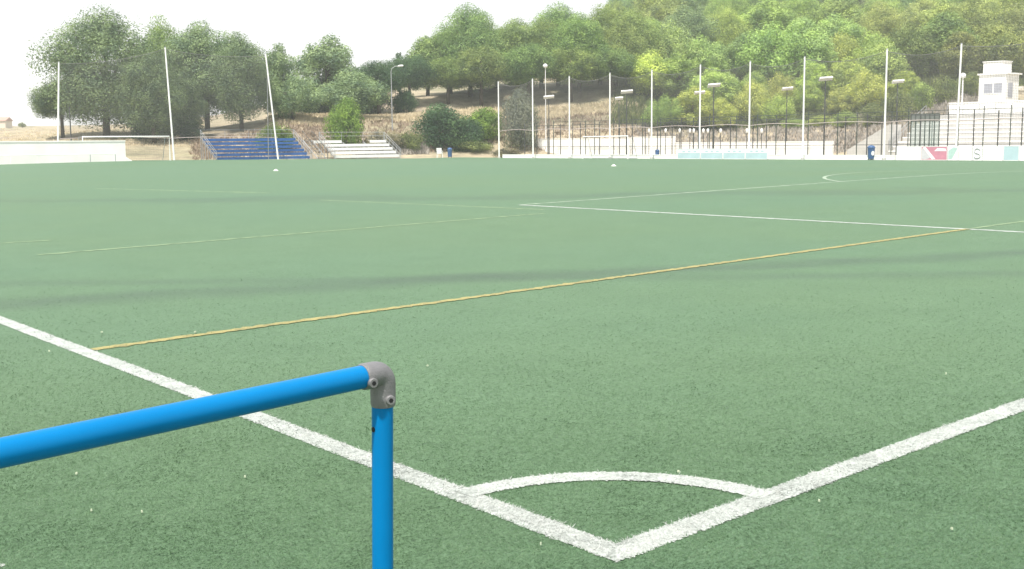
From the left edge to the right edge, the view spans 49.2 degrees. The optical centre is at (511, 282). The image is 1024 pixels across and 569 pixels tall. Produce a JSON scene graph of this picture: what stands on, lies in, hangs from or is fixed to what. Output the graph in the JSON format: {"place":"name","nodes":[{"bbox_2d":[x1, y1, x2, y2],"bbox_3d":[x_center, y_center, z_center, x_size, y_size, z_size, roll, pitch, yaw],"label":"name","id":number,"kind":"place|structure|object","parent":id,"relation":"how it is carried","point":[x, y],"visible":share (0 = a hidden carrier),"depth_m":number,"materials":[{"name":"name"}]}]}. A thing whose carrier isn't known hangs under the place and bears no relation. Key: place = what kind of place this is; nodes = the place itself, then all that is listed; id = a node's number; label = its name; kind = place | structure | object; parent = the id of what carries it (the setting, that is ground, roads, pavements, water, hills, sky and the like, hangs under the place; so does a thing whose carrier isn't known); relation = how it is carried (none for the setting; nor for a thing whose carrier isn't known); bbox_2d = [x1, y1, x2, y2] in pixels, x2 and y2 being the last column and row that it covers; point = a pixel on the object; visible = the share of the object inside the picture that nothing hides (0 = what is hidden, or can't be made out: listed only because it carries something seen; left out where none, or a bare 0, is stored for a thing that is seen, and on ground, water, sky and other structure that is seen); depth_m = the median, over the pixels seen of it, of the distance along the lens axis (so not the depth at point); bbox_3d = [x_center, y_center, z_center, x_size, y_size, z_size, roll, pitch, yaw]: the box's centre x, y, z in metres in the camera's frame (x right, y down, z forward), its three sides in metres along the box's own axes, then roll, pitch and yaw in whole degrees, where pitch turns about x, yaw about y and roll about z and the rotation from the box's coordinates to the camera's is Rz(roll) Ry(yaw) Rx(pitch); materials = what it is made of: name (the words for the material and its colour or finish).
{"place":"outdoors","nodes":[
{"label":"outdoors","id":0,"kind":"place"},
{"bbox_2d":[0,0,608,125],"label":"sky","id":1,"kind":"structure","parent":0,"point":[375,30],"materials":[{"name":"white"}]},
{"bbox_2d":[0,77,1023,159],"bbox_3d":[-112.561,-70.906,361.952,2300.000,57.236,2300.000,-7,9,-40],"label":"ground","id":2,"kind":"structure","parent":0,"point":[460,98],"depth_m":141.37,"materials":[{"name":"beige soil"}]},
{"bbox_2d":[27,79,80,137],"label":"pine tree","id":3,"kind":"object","parent":2,"relation":"on","point":[38,107],"visible":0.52,"depth_m":125.59,"materials":[{"name":"green plant"}]},
{"bbox_2d":[25,2,161,135],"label":"pine tree","id":4,"kind":"object","parent":2,"relation":"on","point":[101,36],"visible":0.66,"depth_m":123.03,"materials":[{"name":"green plant"}]},
{"bbox_2d":[0,120,210,146],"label":"dry field grass","id":5,"kind":"structure","parent":2,"relation":"on","point":[30,135],"depth_m":129.11,"materials":[{"name":"plant"}]},
{"bbox_2d":[108,52,192,142],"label":"pine tree","id":6,"kind":"object","parent":2,"relation":"on","point":[164,115],"visible":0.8,"depth_m":118.99,"materials":[{"name":"green plant"}]},
{"bbox_2d":[142,13,179,61],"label":"pine tree","id":7,"kind":"object","parent":2,"relation":"on","point":[162,33],"visible":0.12,"depth_m":133.32,"materials":[{"name":"green plant"}]},
{"bbox_2d":[159,70,208,139],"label":"pine tree","id":8,"kind":"object","parent":2,"relation":"on","point":[196,101],"visible":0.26,"depth_m":123.68,"materials":[{"name":"green plant"}]},
{"bbox_2d":[155,18,243,129],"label":"pine tree","id":9,"kind":"object","parent":2,"relation":"on","point":[200,42],"visible":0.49,"depth_m":129.50,"materials":[{"name":"green plant"}]},
{"bbox_2d":[199,29,276,130],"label":"pine tree","id":10,"kind":"object","parent":2,"relation":"on","point":[236,47],"visible":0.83,"depth_m":126.37,"materials":[{"name":"green plant"}]},
{"bbox_2d":[200,130,311,159],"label":"bleacher","id":11,"kind":"object","parent":2,"relation":"on","point":[271,146],"visible":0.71,"depth_m":110.37,"materials":[{"name":"metal"}]},
{"bbox_2d":[253,120,297,152],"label":"bush","id":12,"kind":"object","parent":2,"relation":"on","point":[281,133],"visible":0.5,"depth_m":118.70,"materials":[{"name":"green plant"}]},
{"bbox_2d":[257,42,302,117],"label":"leafy tree","id":13,"kind":"object","parent":2,"relation":"on","point":[280,62],"visible":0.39,"depth_m":134.96,"materials":[{"name":"leaves"},{"name":"bark"}]},
{"bbox_2d":[255,69,328,119],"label":"leafy tree","id":14,"kind":"object","parent":2,"relation":"on","point":[293,97],"visible":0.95,"depth_m":132.20,"materials":[{"name":"leaves"},{"name":"bark"}]},
{"bbox_2d":[291,33,357,112],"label":"leafy tree","id":15,"kind":"object","parent":2,"relation":"on","point":[313,61],"visible":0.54,"depth_m":145.99,"materials":[{"name":"leaves"},{"name":"bark"}]},
{"bbox_2d":[321,96,364,147],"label":"bush","id":16,"kind":"object","parent":2,"relation":"on","point":[343,117],"visible":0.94,"depth_m":123.81,"materials":[{"name":"green plant"}]},
{"bbox_2d":[314,67,393,114],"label":"leafy tree","id":17,"kind":"object","parent":2,"relation":"on","point":[363,91],"visible":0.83,"depth_m":136.67,"materials":[{"name":"green plant"}]},
{"bbox_2d":[313,132,399,158],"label":"bleacher","id":18,"kind":"object","parent":2,"relation":"on","point":[364,148],"visible":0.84,"depth_m":117.77,"materials":[{"name":"metal"}]},
{"bbox_2d":[353,59,407,113],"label":"pine tree","id":19,"kind":"object","parent":2,"relation":"on","point":[381,71],"visible":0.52,"depth_m":146.17,"materials":[{"name":"green plant"}]},
{"bbox_2d":[362,127,406,150],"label":"bush","id":20,"kind":"object","parent":2,"relation":"on","point":[378,134],"visible":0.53,"depth_m":125.92,"materials":[{"name":"beige plant"}]},
{"bbox_2d":[388,89,419,112],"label":"shrub","id":21,"kind":"object","parent":2,"relation":"on","point":[403,98],"visible":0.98,"depth_m":149.27,"materials":[{"name":"green plant"}]},
{"bbox_2d":[384,54,439,106],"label":"pine tree","id":22,"kind":"object","parent":2,"relation":"on","point":[410,72],"visible":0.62,"depth_m":154.35,"materials":[{"name":"green plant"}]},
{"bbox_2d":[188,111,647,159],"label":"brown brush","id":23,"kind":"object","parent":2,"relation":"on","point":[197,151],"visible":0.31,"depth_m":132.61,"materials":[{"name":"brown plant"}]},
{"bbox_2d":[403,34,445,95],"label":"pine tree","id":24,"kind":"object","parent":2,"relation":"on","point":[425,48],"visible":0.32,"depth_m":161.68,"materials":[{"name":"green plant"}]},
{"bbox_2d":[410,102,467,151],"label":"bush","id":25,"kind":"object","parent":2,"relation":"on","point":[437,124],"visible":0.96,"depth_m":130.86,"materials":[{"name":"green plant"}]},
{"bbox_2d":[419,55,475,103],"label":"pine tree","id":26,"kind":"object","parent":2,"relation":"on","point":[448,77],"visible":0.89,"depth_m":155.86,"materials":[{"name":"green plant"}]},
{"bbox_2d":[264,99,646,125],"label":"dry grass","id":27,"kind":"structure","parent":2,"relation":"on","point":[317,119],"depth_m":146.48,"materials":[{"name":"plant"}]},
{"bbox_2d":[447,114,485,149],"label":"bush","id":28,"kind":"object","parent":2,"relation":"on","point":[473,130],"visible":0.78,"depth_m":132.36,"materials":[{"name":"green plant"}]},
{"bbox_2d":[430,0,508,96],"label":"pine tree","id":29,"kind":"object","parent":2,"relation":"on","point":[470,29],"visible":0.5,"depth_m":160.60,"materials":[{"name":"green plant"}]},
{"bbox_2d":[454,44,509,106],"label":"pine tree","id":30,"kind":"object","parent":2,"relation":"on","point":[487,69],"visible":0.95,"depth_m":155.86,"materials":[{"name":"green plant"}]},
{"bbox_2d":[459,106,504,141],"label":"bush","id":31,"kind":"object","parent":2,"relation":"on","point":[487,119],"visible":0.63,"depth_m":135.71,"materials":[{"name":"green plant"}]},
{"bbox_2d":[0,157,1023,568],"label":"pitch turf","id":32,"kind":"structure","parent":2,"relation":"on","point":[70,209],"depth_m":9.47,"materials":[{"name":"green plastic"}]},
{"bbox_2d":[0,140,131,164],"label":"boundary wall","id":33,"kind":"structure","parent":32,"relation":"on","point":[43,151],"depth_m":92.31,"materials":[{"name":"white paint"}]},
{"bbox_2d":[164,47,174,159],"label":"net pole","id":34,"kind":"object","parent":32,"relation":"on","point":[169,106],"visible":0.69,"depth_m":101.59,"materials":[{"name":"white metal"}]},
{"bbox_2d":[59,49,277,138],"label":"ball stop net","id":35,"kind":"object","parent":34,"relation":"hanging from","point":[78,105],"visible":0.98,"depth_m":101.14,"materials":[{"name":"fabric"}]},
{"bbox_2d":[0,361,395,568],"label":"railing","id":36,"kind":"object","parent":32,"relation":"on","point":[377,378],"visible":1,"depth_m":2.27,"materials":[{"name":"blue metal"}]},
{"bbox_2d":[0,316,616,556],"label":"touchline marking","id":37,"kind":"object","parent":32,"relation":"on","point":[10,323],"visible":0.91,"depth_m":6.00,"materials":[{"name":"white paint"}]},
{"bbox_2d":[0,317,1023,560],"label":"turf pile","id":38,"kind":"object","parent":32,"relation":"on","point":[540,521],"visible":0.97,"depth_m":5.08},
{"bbox_2d":[90,229,965,349],"bbox_3d":[1.929,-0.155,13.158,13.709,0.154,0.187,-7,9,-40],"label":"seven side marking","id":39,"kind":"object","parent":32,"relation":"on","point":[264,325],"visible":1,"depth_m":11.16,"materials":[{"name":"yellow paint"}]},
{"bbox_2d":[455,471,775,498],"bbox_3d":[0.466,0.931,5.157,1.447,0.010,0.398,0,7,5],"label":"corner arc marking","id":40,"kind":"object","parent":32,"relation":"on","point":[635,476],"visible":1,"depth_m":5.20,"materials":[{"name":"white paint"}]},
{"bbox_2d":[502,154,896,159],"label":"kerb wall","id":41,"kind":"structure","parent":32,"relation":"on","point":[844,157],"depth_m":99.25,"materials":[{"name":"white concrete"}]},
{"bbox_2d":[590,398,1023,561],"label":"goal line marking","id":42,"kind":"object","parent":32,"relation":"on","point":[895,451],"visible":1,"depth_m":5.15,"materials":[{"name":"white paint"}]},
{"bbox_2d":[953,43,962,160],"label":"net pole","id":43,"kind":"object","parent":32,"relation":"on","point":[957,121],"visible":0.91,"depth_m":77.88,"materials":[{"name":"white metal"}]},
{"bbox_2d":[499,43,1023,131],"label":"ball stop net","id":44,"kind":"object","parent":43,"relation":"hanging from","point":[508,111],"visible":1,"depth_m":88.51,"materials":[{"name":"fabric"}]},
{"bbox_2d":[480,17,543,89],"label":"pine tree","id":45,"kind":"object","parent":2,"relation":"on","point":[511,33],"visible":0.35,"depth_m":162.40,"materials":[{"name":"green plant"}]},
{"bbox_2d":[499,86,540,152],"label":"bush","id":46,"kind":"object","parent":2,"relation":"on","point":[518,136],"visible":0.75,"depth_m":133.46,"materials":[{"name":"green plant"}]},
{"bbox_2d":[497,43,560,98],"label":"pine tree","id":47,"kind":"object","parent":2,"relation":"on","point":[523,62],"visible":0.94,"depth_m":156.30,"materials":[{"name":"green plant"}]},
{"bbox_2d":[516,17,558,88],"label":"pine tree","id":48,"kind":"object","parent":2,"relation":"on","point":[541,28],"visible":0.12,"depth_m":164.86,"materials":[{"name":"green plant"}]},
{"bbox_2d":[525,0,584,86],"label":"pine tree","id":49,"kind":"object","parent":2,"relation":"on","point":[561,15],"visible":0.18,"depth_m":169.09,"materials":[{"name":"green plant"}]},
{"bbox_2d":[537,45,601,101],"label":"pine tree","id":50,"kind":"object","parent":2,"relation":"on","point":[576,67],"visible":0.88,"depth_m":157.39,"materials":[{"name":"green plant"}]},
{"bbox_2d":[541,11,610,92],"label":"pine tree","id":51,"kind":"object","parent":2,"relation":"on","point":[574,33],"visible":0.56,"depth_m":160.84,"materials":[{"name":"green plant"}]},
{"bbox_2d":[531,137,630,154],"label":"court wall","id":52,"kind":"structure","parent":2,"relation":"on","point":[542,144],"depth_m":129.69,"materials":[{"name":"white paint"}]},
{"bbox_2d":[579,3,625,84],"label":"pine tree","id":53,"kind":"object","parent":2,"relation":"on","point":[601,14],"visible":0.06,"depth_m":171.05,"materials":[{"name":"green plant"}]},
{"bbox_2d":[588,47,637,96],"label":"pine tree","id":54,"kind":"object","parent":2,"relation":"on","point":[621,65],"visible":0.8,"depth_m":158.47,"materials":[{"name":"green plant"}]},
{"bbox_2d":[587,17,648,87],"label":"pine tree","id":55,"kind":"object","parent":2,"relation":"on","point":[620,36],"visible":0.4,"depth_m":165.15,"materials":[{"name":"green plant"}]},
{"bbox_2d":[613,6,665,80],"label":"pine tree","id":56,"kind":"object","parent":2,"relation":"on","point":[634,18],"visible":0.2,"depth_m":172.29,"materials":[{"name":"green plant"}]},
{"bbox_2d":[626,49,675,96],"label":"pine tree","id":57,"kind":"object","parent":2,"relation":"on","point":[647,63],"visible":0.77,"depth_m":160.45,"materials":[{"name":"green plant"}]},
{"bbox_2d":[631,136,675,154],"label":"court wall","id":58,"kind":"structure","parent":2,"relation":"on","point":[654,146],"depth_m":121.45,"materials":[{"name":"white paint"}]},
{"bbox_2d":[629,0,691,31],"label":"pine tree","id":59,"kind":"object","parent":2,"relation":"on","point":[660,10],"visible":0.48,"depth_m":214.60,"materials":[{"name":"green plant"}]},
{"bbox_2d":[640,95,683,128],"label":"bush","id":60,"kind":"object","parent":2,"relation":"on","point":[666,108],"visible":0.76,"depth_m":142.36,"materials":[{"name":"green plant"}]},
{"bbox_2d":[641,18,705,61],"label":"pine tree","id":61,"kind":"object","parent":2,"relation":"on","point":[671,45],"visible":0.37,"depth_m":174.08,"materials":[{"name":"green plant"}]},
{"bbox_2d":[653,51,699,96],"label":"pine tree","id":62,"kind":"object","parent":2,"relation":"on","point":[677,64],"visible":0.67,"depth_m":160.68,"materials":[{"name":"green plant"}]},
{"bbox_2d":[659,5,724,54],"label":"pine tree","id":63,"kind":"object","parent":2,"relation":"on","point":[683,18],"visible":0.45,"depth_m":185.75,"materials":[{"name":"green plant"}]},
{"bbox_2d":[671,84,714,130],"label":"pine tree","id":64,"kind":"object","parent":2,"relation":"on","point":[690,115],"visible":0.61,"depth_m":142.69,"materials":[{"name":"green plant"}]},
{"bbox_2d":[682,34,730,84],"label":"pine tree","id":65,"kind":"object","parent":2,"relation":"on","point":[713,54],"visible":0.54,"depth_m":174.11,"materials":[{"name":"green plant"}]},
{"bbox_2d":[688,66,740,105],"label":"pine tree","id":66,"kind":"object","parent":2,"relation":"on","point":[722,85],"visible":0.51,"depth_m":155.21,"materials":[{"name":"green plant"}]},
{"bbox_2d":[707,97,738,128],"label":"pine tree","id":67,"kind":"object","parent":2,"relation":"on","point":[725,108],"visible":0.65,"depth_m":142.63,"materials":[{"name":"green plant"}]},
{"bbox_2d":[702,0,753,38],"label":"pine tree","id":68,"kind":"object","parent":2,"relation":"on","point":[734,4],"visible":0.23,"depth_m":210.12,"materials":[{"name":"green plant"}]},
{"bbox_2d":[704,3,752,59],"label":"pine tree","id":69,"kind":"object","parent":2,"relation":"on","point":[728,19],"visible":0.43,"depth_m":190.38,"materials":[{"name":"green plant"}]},
{"bbox_2d":[716,31,772,80],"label":"pine tree","id":70,"kind":"object","parent":2,"relation":"on","point":[733,49],"visible":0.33,"depth_m":176.47,"materials":[{"name":"green plant"}]},
{"bbox_2d":[732,80,771,120],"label":"pine tree","id":71,"kind":"object","parent":2,"relation":"on","point":[754,104],"visible":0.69,"depth_m":146.36,"materials":[{"name":"green plant"}]},
{"bbox_2d":[676,141,833,154],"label":"court wall","id":72,"kind":"structure","parent":2,"relation":"on","point":[814,147],"depth_m":108.86,"materials":[{"name":"white paint"}]},
{"bbox_2d":[729,0,797,48],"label":"pine tree","id":73,"kind":"object","parent":2,"relation":"on","point":[760,16],"visible":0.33,"depth_m":193.12,"materials":[{"name":"green plant"}]},
{"bbox_2d":[524,108,1023,158],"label":"court fence","id":74,"kind":"object","parent":2,"relation":"on","point":[785,145],"visible":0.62,"depth_m":96.57,"materials":[{"name":"metal"}]},
{"bbox_2d":[754,94,796,122],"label":"pine tree","id":75,"kind":"object","parent":2,"relation":"on","point":[773,111],"visible":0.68,"depth_m":144.66,"materials":[{"name":"green plant"}]},
{"bbox_2d":[734,21,818,83],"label":"pine tree","id":76,"kind":"object","parent":2,"relation":"on","point":[769,43],"visible":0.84,"depth_m":170.14,"materials":[{"name":"green plant"}]},
{"bbox_2d":[553,105,1023,156],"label":"court fence","id":77,"kind":"object","parent":2,"relation":"on","point":[856,148],"visible":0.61,"depth_m":104.75,"materials":[{"name":"black metal"}]},
{"bbox_2d":[777,0,829,27],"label":"pine tree","id":78,"kind":"object","parent":2,"relation":"on","point":[798,6],"visible":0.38,"depth_m":209.49,"materials":[{"name":"green plant"}]},
{"bbox_2d":[629,87,978,152],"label":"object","id":79,"kind":"object","parent":2,"relation":"on","point":[936,105],"visible":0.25,"depth_m":135.24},
{"bbox_2d":[768,16,839,78],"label":"pine tree","id":80,"kind":"object","parent":2,"relation":"on","point":[813,33],"visible":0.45,"depth_m":171.52,"materials":[{"name":"green plant"}]},
{"bbox_2d":[791,80,823,112],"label":"pine tree","id":81,"kind":"object","parent":2,"relation":"on","point":[810,98],"visible":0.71,"depth_m":151.23,"materials":[{"name":"green plant"}]},
{"bbox_2d":[794,62,832,100],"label":"pine tree","id":82,"kind":"object","parent":2,"relation":"on","point":[815,80],"visible":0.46,"depth_m":159.38,"materials":[{"name":"green plant"}]},
{"bbox_2d":[607,40,1023,129],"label":"undergrowth","id":83,"kind":"object","parent":2,"relation":"on","point":[630,99],"visible":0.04,"depth_m":151.83,"materials":[{"name":"green plant"}]},
{"bbox_2d":[808,0,868,24],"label":"pine tree","id":84,"kind":"object","parent":2,"relation":"on","point":[848,9],"visible":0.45,"depth_m":209.48,"materials":[{"name":"green plant"}]},
{"bbox_2d":[826,86,856,114],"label":"pine tree","id":85,"kind":"object","parent":2,"relation":"on","point":[835,97],"visible":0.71,"depth_m":145.59,"materials":[{"name":"green plant"}]},
{"bbox_2d":[817,11,868,54],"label":"pine tree","id":86,"kind":"object","parent":2,"relation":"on","point":[850,29],"visible":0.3,"depth_m":188.70,"materials":[{"name":"green plant"}]},
{"bbox_2d":[825,31,864,74],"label":"pine tree","id":87,"kind":"object","parent":2,"relation":"on","point":[848,46],"visible":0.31,"depth_m":177.18,"materials":[{"name":"green plant"}]},
{"bbox_2d":[826,56,874,92],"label":"pine tree","id":88,"kind":"object","parent":2,"relation":"on","point":[838,77],"visible":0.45,"depth_m":155.14,"materials":[{"name":"green plant"}]},
{"bbox_2d":[841,66,889,108],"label":"pine tree","id":89,"kind":"object","parent":2,"relation":"on","point":[875,94],"visible":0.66,"depth_m":144.43,"materials":[{"name":"green plant"}]},
{"bbox_2d":[856,1,908,44],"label":"pine tree","id":90,"kind":"object","parent":2,"relation":"on","point":[881,20],"visible":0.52,"depth_m":191.62,"materials":[{"name":"green plant"}]},
{"bbox_2d":[855,38,913,94],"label":"pine tree","id":91,"kind":"object","parent":2,"relation":"on","point":[875,51],"visible":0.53,"depth_m":155.10,"materials":[{"name":"green plant"}]},
{"bbox_2d":[879,89,914,121],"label":"bush","id":92,"kind":"object","parent":2,"relation":"on","point":[905,102],"visible":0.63,"depth_m":129.92,"materials":[{"name":"green plant"}]},
{"bbox_2d":[887,70,920,97],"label":"pine tree","id":93,"kind":"object","parent":2,"relation":"on","point":[908,85],"visible":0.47,"depth_m":146.00,"materials":[{"name":"green plant"}]},
{"bbox_2d":[880,19,939,76],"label":"pine tree","id":94,"kind":"object","parent":2,"relation":"on","point":[899,39],"visible":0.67,"depth_m":167.40,"materials":[{"name":"green plant"}]},
{"bbox_2d":[904,81,936,113],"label":"bush","id":95,"kind":"object","parent":2,"relation":"on","point":[927,96],"visible":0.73,"depth_m":131.63,"materials":[{"name":"green plant"}]},
{"bbox_2d":[847,100,1023,154],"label":"concrete stand","id":96,"kind":"object","parent":2,"relation":"on","point":[967,126],"visible":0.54,"depth_m":104.59,"materials":[{"name":"concrete"}]},
{"bbox_2d":[907,10,980,72],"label":"pine tree","id":97,"kind":"object","parent":2,"relation":"on","point":[942,26],"visible":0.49,"depth_m":167.13,"materials":[{"name":"green plant"}]},
{"bbox_2d":[930,76,960,102],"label":"bush","id":98,"kind":"object","parent":2,"relation":"on","point":[943,93],"visible":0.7,"depth_m":131.62,"materials":[{"name":"green plant"}]},
{"bbox_2d":[932,29,984,77],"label":"pine tree","id":99,"kind":"object","parent":2,"relation":"on","point":[957,40],"visible":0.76,"depth_m":153.85,"materials":[{"name":"green plant"}]},
{"bbox_2d":[938,0,1007,43],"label":"pine tree","id":100,"kind":"object","parent":2,"relation":"on","point":[979,15],"visible":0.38,"depth_m":187.69,"materials":[{"name":"green plant"}]},
{"bbox_2d":[973,20,1023,75],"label":"pine tree","id":101,"kind":"object","parent":2,"relation":"on","point":[990,37],"visible":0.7,"depth_m":153.15,"materials":[{"name":"green plant"}]},
{"bbox_2d":[977,60,1021,101],"bbox_3d":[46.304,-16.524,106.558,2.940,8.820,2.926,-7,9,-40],"label":"press booth","id":102,"kind":"object","parent":2,"relation":"on","point":[986,68],"visible":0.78,"depth_m":105.41,"materials":[{"name":"white paint"}]},
{"bbox_2d":[983,1,1023,38],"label":"pine tree","id":103,"kind":"object","parent":2,"relation":"on","point":[1017,19],"visible":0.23,"depth_m":175.14,"materials":[{"name":"green plant"}]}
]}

